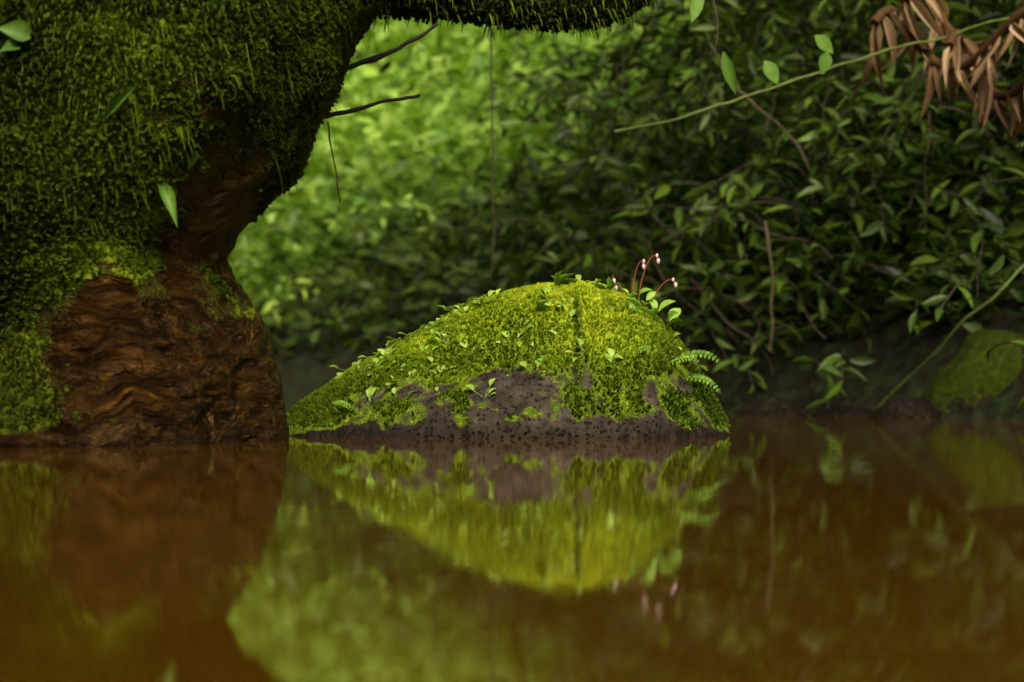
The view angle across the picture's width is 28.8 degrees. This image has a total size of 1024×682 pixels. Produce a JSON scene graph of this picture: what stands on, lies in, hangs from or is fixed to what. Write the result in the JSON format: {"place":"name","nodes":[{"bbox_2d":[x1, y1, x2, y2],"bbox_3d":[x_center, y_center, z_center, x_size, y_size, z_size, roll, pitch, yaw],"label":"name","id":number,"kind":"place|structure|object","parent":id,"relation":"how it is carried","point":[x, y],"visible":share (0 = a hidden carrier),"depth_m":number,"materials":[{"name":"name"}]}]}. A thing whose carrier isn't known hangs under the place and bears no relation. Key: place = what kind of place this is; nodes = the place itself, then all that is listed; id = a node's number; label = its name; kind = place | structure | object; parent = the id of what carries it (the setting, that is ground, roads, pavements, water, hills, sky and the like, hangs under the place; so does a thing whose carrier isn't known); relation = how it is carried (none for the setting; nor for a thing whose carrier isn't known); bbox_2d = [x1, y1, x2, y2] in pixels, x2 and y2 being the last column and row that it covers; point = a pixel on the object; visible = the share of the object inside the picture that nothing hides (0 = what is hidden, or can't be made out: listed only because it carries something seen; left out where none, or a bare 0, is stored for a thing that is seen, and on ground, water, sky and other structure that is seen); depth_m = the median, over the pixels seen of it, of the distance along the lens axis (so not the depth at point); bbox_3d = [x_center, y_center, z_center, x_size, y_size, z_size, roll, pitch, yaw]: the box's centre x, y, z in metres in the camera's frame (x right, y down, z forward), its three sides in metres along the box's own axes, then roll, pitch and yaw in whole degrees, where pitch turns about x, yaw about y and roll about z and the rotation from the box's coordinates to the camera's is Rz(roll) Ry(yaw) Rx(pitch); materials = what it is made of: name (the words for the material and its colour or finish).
{"place":"outdoors","nodes":[
{"label":"outdoors","id":0,"kind":"place"},
{"bbox_2d":[0,402,1023,681],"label":"water surface","id":1,"kind":"object","parent":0,"point":[794,548],"depth_m":1.06,"materials":[{"name":"brown liquid"}]},
{"bbox_2d":[0,0,361,447],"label":"tree trunk","id":2,"kind":"object","parent":1,"relation":"on","point":[178,350],"visible":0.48,"depth_m":2.87,"materials":[{"name":"brown wood"}]},
{"bbox_2d":[0,20,197,227],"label":"leaves","id":3,"kind":"object","parent":2,"relation":"attached to","point":[15,30],"visible":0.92,"depth_m":2.71,"materials":[{"name":"green plant"}]},
{"bbox_2d":[0,0,662,434],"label":"moss","id":4,"kind":"object","parent":2,"relation":"attached to","point":[316,40],"visible":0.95,"depth_m":2.79,"materials":[{"name":"green plant"}]},
{"bbox_2d":[381,0,611,26],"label":"tree limb","id":5,"kind":"object","parent":2,"relation":"attached to","point":[412,7],"visible":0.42,"depth_m":3.61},
{"bbox_2d":[289,287,730,438],"bbox_3d":[-0.015,0.133,3.443,0.910,0.456,0.710,0,-1,0],"label":"boulder","id":6,"kind":"object","parent":1,"relation":"on","point":[534,406],"visible":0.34,"depth_m":3.20,"materials":[{"name":"grey stone"}]},
{"bbox_2d":[286,280,730,428],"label":"rock moss tufts","id":7,"kind":"object","parent":6,"relation":"on","point":[302,413],"visible":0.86,"depth_m":3.29,"materials":[{"name":"green plant"}]},
{"bbox_2d":[329,255,720,409],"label":"rock plants","id":8,"kind":"object","parent":6,"relation":"on","point":[674,314],"depth_m":3.35,"materials":[{"name":"green plant"}]},
{"bbox_2d":[612,253,676,290],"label":"flowers","id":9,"kind":"object","parent":8,"relation":"attached to","point":[643,267],"visible":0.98,"depth_m":3.40,"materials":[{"name":"white plant"}]},
{"bbox_2d":[229,1,1023,419],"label":"terrain","id":10,"kind":"structure","parent":0,"point":[899,353],"depth_m":5.73,"materials":[{"name":"green plant"}]},
{"bbox_2d":[228,0,1023,358],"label":"foliage","id":11,"kind":"object","parent":10,"relation":"on","point":[454,234],"visible":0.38,"depth_m":8.12,"materials":[{"name":"green plant"}]},
{"bbox_2d":[257,0,1023,406],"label":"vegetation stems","id":12,"kind":"object","parent":10,"relation":"on","point":[765,128],"visible":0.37,"depth_m":5.83,"materials":[{"name":"green plant"}]},
{"bbox_2d":[261,0,1023,410],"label":"bank shrubs","id":13,"kind":"object","parent":10,"relation":"on","point":[787,18],"visible":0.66,"depth_m":5.78,"materials":[{"name":"green plant"}]},
{"bbox_2d":[733,329,1023,417],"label":"bank rock","id":14,"kind":"object","parent":10,"relation":"on","point":[967,378],"visible":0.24,"depth_m":4.86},
{"bbox_2d":[326,0,1023,407],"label":"vines","id":15,"kind":"object","parent":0,"point":[738,90],"visible":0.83,"depth_m":4.61,"materials":[{"name":"plant"}]},
{"bbox_2d":[690,0,832,93],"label":"hanging leaves","id":16,"kind":"object","parent":15,"relation":"hanging from","point":[771,69],"visible":1,"depth_m":3.61,"materials":[{"name":"green plant"}]},
{"bbox_2d":[634,0,1023,250],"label":"leaves","id":17,"kind":"object","parent":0,"point":[889,193],"visible":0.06,"depth_m":6.13,"materials":[{"name":"green plant"}]},
{"bbox_2d":[649,2,1023,233],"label":"fern stems","id":18,"kind":"object","parent":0,"point":[833,97],"visible":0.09,"depth_m":6.12,"materials":[{"name":"green plant"}]},
{"bbox_2d":[857,0,1023,149],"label":"dry fronds","id":19,"kind":"object","parent":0,"point":[980,60],"visible":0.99,"depth_m":4.55,"materials":[{"name":"brown plant"}]}
]}

